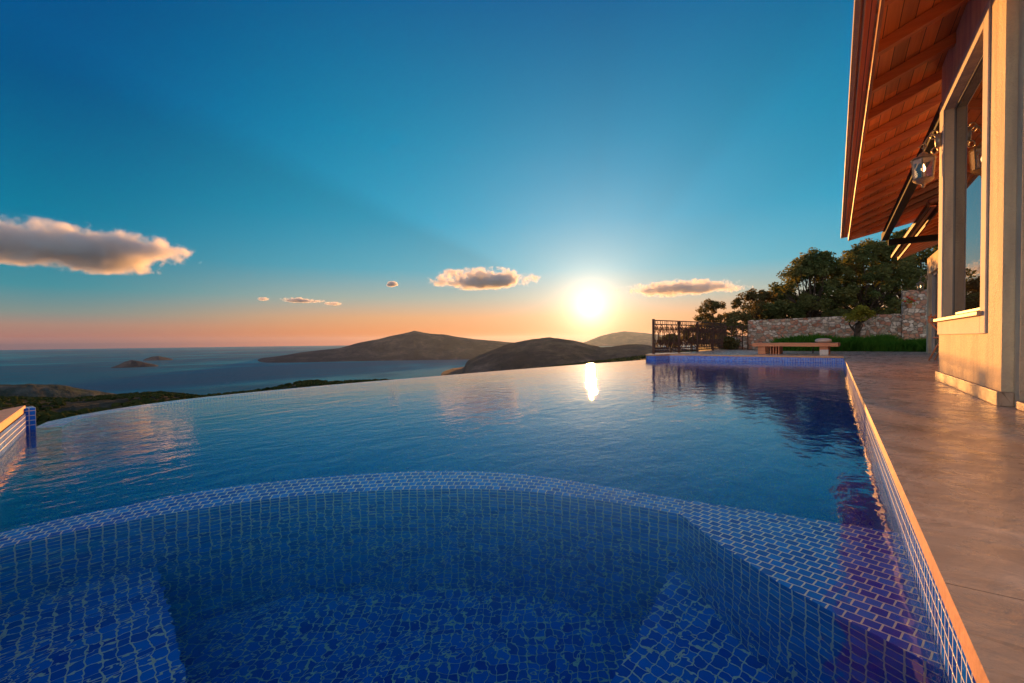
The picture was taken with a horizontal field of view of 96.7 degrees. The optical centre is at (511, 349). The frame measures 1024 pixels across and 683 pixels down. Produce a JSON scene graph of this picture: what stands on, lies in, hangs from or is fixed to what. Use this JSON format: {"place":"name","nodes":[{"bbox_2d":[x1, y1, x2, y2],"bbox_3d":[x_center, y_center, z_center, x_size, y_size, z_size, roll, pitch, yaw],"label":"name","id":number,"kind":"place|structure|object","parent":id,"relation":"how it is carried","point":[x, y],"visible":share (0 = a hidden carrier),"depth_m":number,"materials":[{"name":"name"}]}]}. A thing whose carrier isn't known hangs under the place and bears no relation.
{"place":"outdoors","nodes":[
{"label":"outdoors","id":0,"kind":"place"},
{"bbox_2d":[0,384,113,398],"bbox_3d":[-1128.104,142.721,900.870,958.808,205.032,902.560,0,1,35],"label":"headland","id":1,"kind":"structure","parent":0,"point":[38,390],"depth_m":1013.70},
{"bbox_2d":[0,358,645,425],"bbox_3d":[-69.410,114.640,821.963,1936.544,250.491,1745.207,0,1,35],"label":"hillside","id":2,"kind":"structure","parent":0,"point":[79,405],"depth_m":336.48,"materials":[{"name":"green plant"}]},
{"bbox_2d":[0,350,695,424],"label":"scrub","id":3,"kind":"object","parent":2,"relation":"on","point":[45,416],"visible":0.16,"depth_m":378.86,"materials":[{"name":"green plant"}]},
{"bbox_2d":[0,345,694,394],"bbox_3d":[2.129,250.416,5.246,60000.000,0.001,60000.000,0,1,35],"label":"sea","id":4,"kind":"structure","parent":0,"point":[201,370],"depth_m":4242.35,"materials":[{"name":"liquid"}]},
{"bbox_2d":[111,360,157,367],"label":"islet","id":5,"kind":"object","parent":4,"relation":"in","point":[131,364],"visible":0.84,"depth_m":4767.02,"materials":[{"name":"stone"}]},
{"bbox_2d":[143,356,172,360],"bbox_3d":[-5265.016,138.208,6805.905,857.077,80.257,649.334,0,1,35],"label":"islet","id":6,"kind":"object","parent":4,"relation":"in","point":[154,358],"visible":0.77,"depth_m":6636.14,"materials":[{"name":"stone"}]},
{"bbox_2d":[258,331,513,362],"bbox_3d":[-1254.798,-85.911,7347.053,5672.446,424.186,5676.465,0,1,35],"label":"island mountain","id":7,"kind":"structure","parent":0,"point":[415,345],"depth_m":6315.42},
{"bbox_2d":[0,0,937,349],"label":"sky","id":8,"kind":"structure","parent":0,"point":[174,173],"materials":[{"name":"blue"}]},
{"bbox_2d":[0,349,1023,682],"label":"deck","id":9,"kind":"structure","parent":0,"point":[956,457],"depth_m":1.52,"materials":[{"name":"stone"}]},
{"bbox_2d":[0,405,24,423],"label":"coping slab","id":10,"kind":"structure","parent":9,"relation":"on","point":[5,414],"depth_m":3.17,"materials":[{"name":"stone"}]},
{"bbox_2d":[652,319,725,353],"bbox_3d":[6.841,-0.483,16.724,0.375,1.110,6.489,1,2,44],"label":"iron fence","id":11,"kind":"object","parent":9,"relation":"on","point":[697,330],"visible":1,"depth_m":15.95,"materials":[{"name":"black metal"}]},
{"bbox_2d":[752,343,839,353],"bbox_3d":[8.343,-0.034,13.396,2.100,0.325,0.900,0,2,39],"label":"bench","id":12,"kind":"object","parent":9,"relation":"on","point":[771,348],"visible":0.94,"depth_m":13.32,"materials":[{"name":"brown wood"}]},
{"bbox_2d":[815,338,831,342],"bbox_3d":[8.879,-0.252,12.976,0.400,0.137,0.284,0,1,35],"label":"towel","id":13,"kind":"object","parent":12,"relation":"on","point":[823,340],"visible":0.99,"depth_m":12.89,"materials":[{"name":"fabric"}]},
{"bbox_2d":[820,350,828,354],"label":"stone block","id":14,"kind":"structure","parent":9,"relation":"on","point":[824,352],"depth_m":12.40,"materials":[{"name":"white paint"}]},
{"bbox_2d":[927,314,938,360],"bbox_3d":[8.583,-0.239,8.991,0.430,0.933,0.537,-1,1,-35],"label":"bistro chair","id":15,"kind":"object","parent":9,"relation":"on","point":[933,326],"visible":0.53,"depth_m":9.05,"materials":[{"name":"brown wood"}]},
{"bbox_2d":[441,337,694,375],"bbox_3d":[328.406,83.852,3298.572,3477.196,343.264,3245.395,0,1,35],"label":"headland","id":16,"kind":"structure","parent":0,"point":[539,352],"depth_m":2658.49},
{"bbox_2d":[583,331,693,345],"bbox_3d":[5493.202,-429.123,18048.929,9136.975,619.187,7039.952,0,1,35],"label":"distant mountain","id":17,"kind":"structure","parent":0,"point":[619,338],"depth_m":17281.25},
{"bbox_2d":[699,344,881,356],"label":"garden ground","id":18,"kind":"structure","parent":0,"point":[747,349],"depth_m":21.65,"materials":[{"name":"soil"}]},
{"bbox_2d":[0,357,798,432],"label":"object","id":19,"kind":"structure","parent":18,"relation":"on","point":[20,416],"depth_m":3.38,"materials":[{"name":"blue tile"}]},
{"bbox_2d":[0,356,975,682],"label":"swimming pool","id":20,"kind":"structure","parent":19,"relation":"in","point":[950,650],"depth_m":1.40,"materials":[{"name":"blue tile"}]},
{"bbox_2d":[0,360,950,682],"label":"pool water","id":21,"kind":"structure","parent":20,"relation":"in","point":[672,522],"depth_m":1.52,"materials":[{"name":"blue liquid"}]},
{"bbox_2d":[0,354,988,682],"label":"deck edge","id":22,"kind":"object","parent":19,"relation":"on","point":[976,668],"visible":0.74,"depth_m":1.05,"materials":[{"name":"stone"}]},
{"bbox_2d":[657,333,681,352],"bbox_3d":[7.909,-0.310,22.663,1.196,1.096,1.478,0,1,35],"label":"shrub","id":23,"kind":"object","parent":18,"relation":"on","point":[671,337],"visible":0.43,"depth_m":22.45,"materials":[{"name":"green plant"}]},
{"bbox_2d":[680,326,708,351],"bbox_3d":[9.604,-0.567,24.067,1.752,1.524,1.546,0,1,17],"label":"shrub","id":24,"kind":"object","parent":18,"relation":"on","point":[681,334],"visible":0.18,"depth_m":23.82,"materials":[{"name":"green plant"}]},
{"bbox_2d":[701,321,722,347],"bbox_3d":[10.556,-0.647,23.812,1.589,1.677,1.641,0,1,2],"label":"shrub","id":25,"kind":"object","parent":18,"relation":"on","point":[716,335],"visible":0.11,"depth_m":23.52,"materials":[{"name":"green plant"}]},
{"bbox_2d":[692,298,737,345],"bbox_3d":[12.394,-1.545,27.912,2.705,3.287,3.229,0,1,35],"label":"olive tree","id":26,"kind":"object","parent":18,"relation":"on","point":[712,306],"visible":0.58,"depth_m":27.77,"materials":[{"name":"green plant"}]},
{"bbox_2d":[716,334,743,349],"bbox_3d":[9.097,-0.170,19.199,1.033,0.942,0.893,0,1,5],"label":"shrub","id":27,"kind":"object","parent":18,"relation":"on","point":[731,343],"visible":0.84,"depth_m":18.96,"materials":[{"name":"green plant"}]},
{"bbox_2d":[726,326,747,348],"bbox_3d":[9.645,-0.511,19.512,0.880,1.000,0.040,0,1,35],"label":"iron railing","id":28,"kind":"object","parent":18,"relation":"on","point":[737,336],"visible":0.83,"depth_m":19.43,"materials":[{"name":"black metal"}]},
{"bbox_2d":[720,309,758,338],"bbox_3d":[11.273,-0.901,22.683,1.966,2.222,2.210,0,1,35],"label":"shrub","id":29,"kind":"object","parent":18,"relation":"on","point":[733,320],"visible":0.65,"depth_m":22.45,"materials":[{"name":"green plant"}]},
{"bbox_2d":[735,337,746,349],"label":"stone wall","id":30,"kind":"structure","parent":18,"relation":"on","point":[744,343],"depth_m":19.73,"materials":[{"name":"grey stone"}]},
{"bbox_2d":[730,288,786,333],"bbox_3d":[13.861,-1.676,25.597,3.135,3.618,3.417,0,1,17],"label":"olive tree","id":31,"kind":"object","parent":18,"relation":"on","point":[754,298],"visible":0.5,"depth_m":25.39,"materials":[{"name":"green plant"}]},
{"bbox_2d":[753,285,797,319],"bbox_3d":[15.762,-1.887,26.673,3.142,3.954,3.352,-1,1,-21],"label":"evergreen tree","id":32,"kind":"object","parent":18,"relation":"on","point":[777,291],"visible":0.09,"depth_m":26.25,"materials":[{"name":"green plant"}]},
{"bbox_2d":[761,247,865,318],"bbox_3d":[15.428,-2.528,23.334,4.583,5.390,4.717,0,1,35],"label":"evergreen tree","id":33,"kind":"object","parent":18,"relation":"on","point":[808,266],"visible":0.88,"depth_m":22.62,"materials":[{"name":"green plant"}]},
{"bbox_2d":[748,314,901,349],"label":"stone wall","id":34,"kind":"structure","parent":18,"relation":"on","point":[764,331],"depth_m":18.26,"materials":[{"name":"grey stone"}]},
{"bbox_2d":[766,332,925,351],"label":"grass","id":35,"kind":"structure","parent":18,"relation":"on","point":[885,343],"depth_m":15.43,"materials":[{"name":"green plant"}]},
{"bbox_2d":[841,304,875,337],"bbox_3d":[12.852,-0.690,16.839,1.074,2.023,1.052,0,1,35],"label":"lemon tree","id":36,"kind":"object","parent":18,"relation":"on","point":[857,314],"visible":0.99,"depth_m":16.72,"materials":[{"name":"green plant"}]},
{"bbox_2d":[807,238,926,316],"bbox_3d":[17.798,-2.759,22.788,5.428,5.821,5.341,0,1,35],"label":"evergreen tree","id":37,"kind":"object","parent":18,"relation":"on","point":[873,251],"visible":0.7,"depth_m":21.91,"materials":[{"name":"green plant"}]},
{"bbox_2d":[853,227,937,313],"bbox_3d":[20.715,-3.076,23.319,6.289,6.401,6.061,0,1,35],"label":"evergreen tree","id":38,"kind":"object","parent":18,"relation":"on","point":[926,254],"visible":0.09,"depth_m":22.72,"materials":[{"name":"green plant"}]},
{"bbox_2d":[901,289,926,340],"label":"stone pier","id":39,"kind":"structure","parent":18,"relation":"on","point":[914,321],"depth_m":16.48,"materials":[{"name":"grey stone"}]},
{"bbox_2d":[901,296,919,307],"bbox_3d":[14.323,-1.724,16.377,0.505,0.458,0.305,0,1,15],"label":"geranium","id":40,"kind":"object","parent":39,"relation":"attached to","point":[909,301],"visible":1,"depth_m":16.36,"materials":[{"name":"plant"}]},
{"bbox_2d":[841,0,1023,411],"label":"house","id":41,"kind":"structure","parent":0,"point":[952,71],"depth_m":4.20,"materials":[{"name":"beige paint"}]},
{"bbox_2d":[916,274,927,292],"bbox_3d":[12.162,-1.952,13.491,0.283,0.541,0.204,0,1,35],"label":"wall lantern","id":42,"kind":"object","parent":41,"relation":"attached to","point":[921,282],"depth_m":13.48,"materials":[{"name":"black metal"}]},
{"bbox_2d":[910,130,941,187],"bbox_3d":[4.479,-2.057,4.934,0.239,0.606,0.239,-1,1,-10],"label":"wall lantern","id":43,"kind":"object","parent":41,"relation":"attached to","point":[923,180],"depth_m":4.90,"materials":[{"name":"black metal"}]},
{"bbox_2d":[931,271,938,352],"bbox_3d":[11.242,-1.027,11.753,0.120,2.270,3.620,0,1,35],"label":"door","id":44,"kind":"structure","parent":41,"relation":"in","point":[935,341],"depth_m":13.09,"materials":[{"name":"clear glass"}]},
{"bbox_2d":[933,54,982,321],"bbox_3d":[4.259,-1.381,4.103,0.418,2.203,1.880,0,1,35],"label":"window","id":45,"kind":"structure","parent":41,"relation":"in","point":[968,109],"depth_m":4.23,"materials":[{"name":"clear glass"}]}
]}

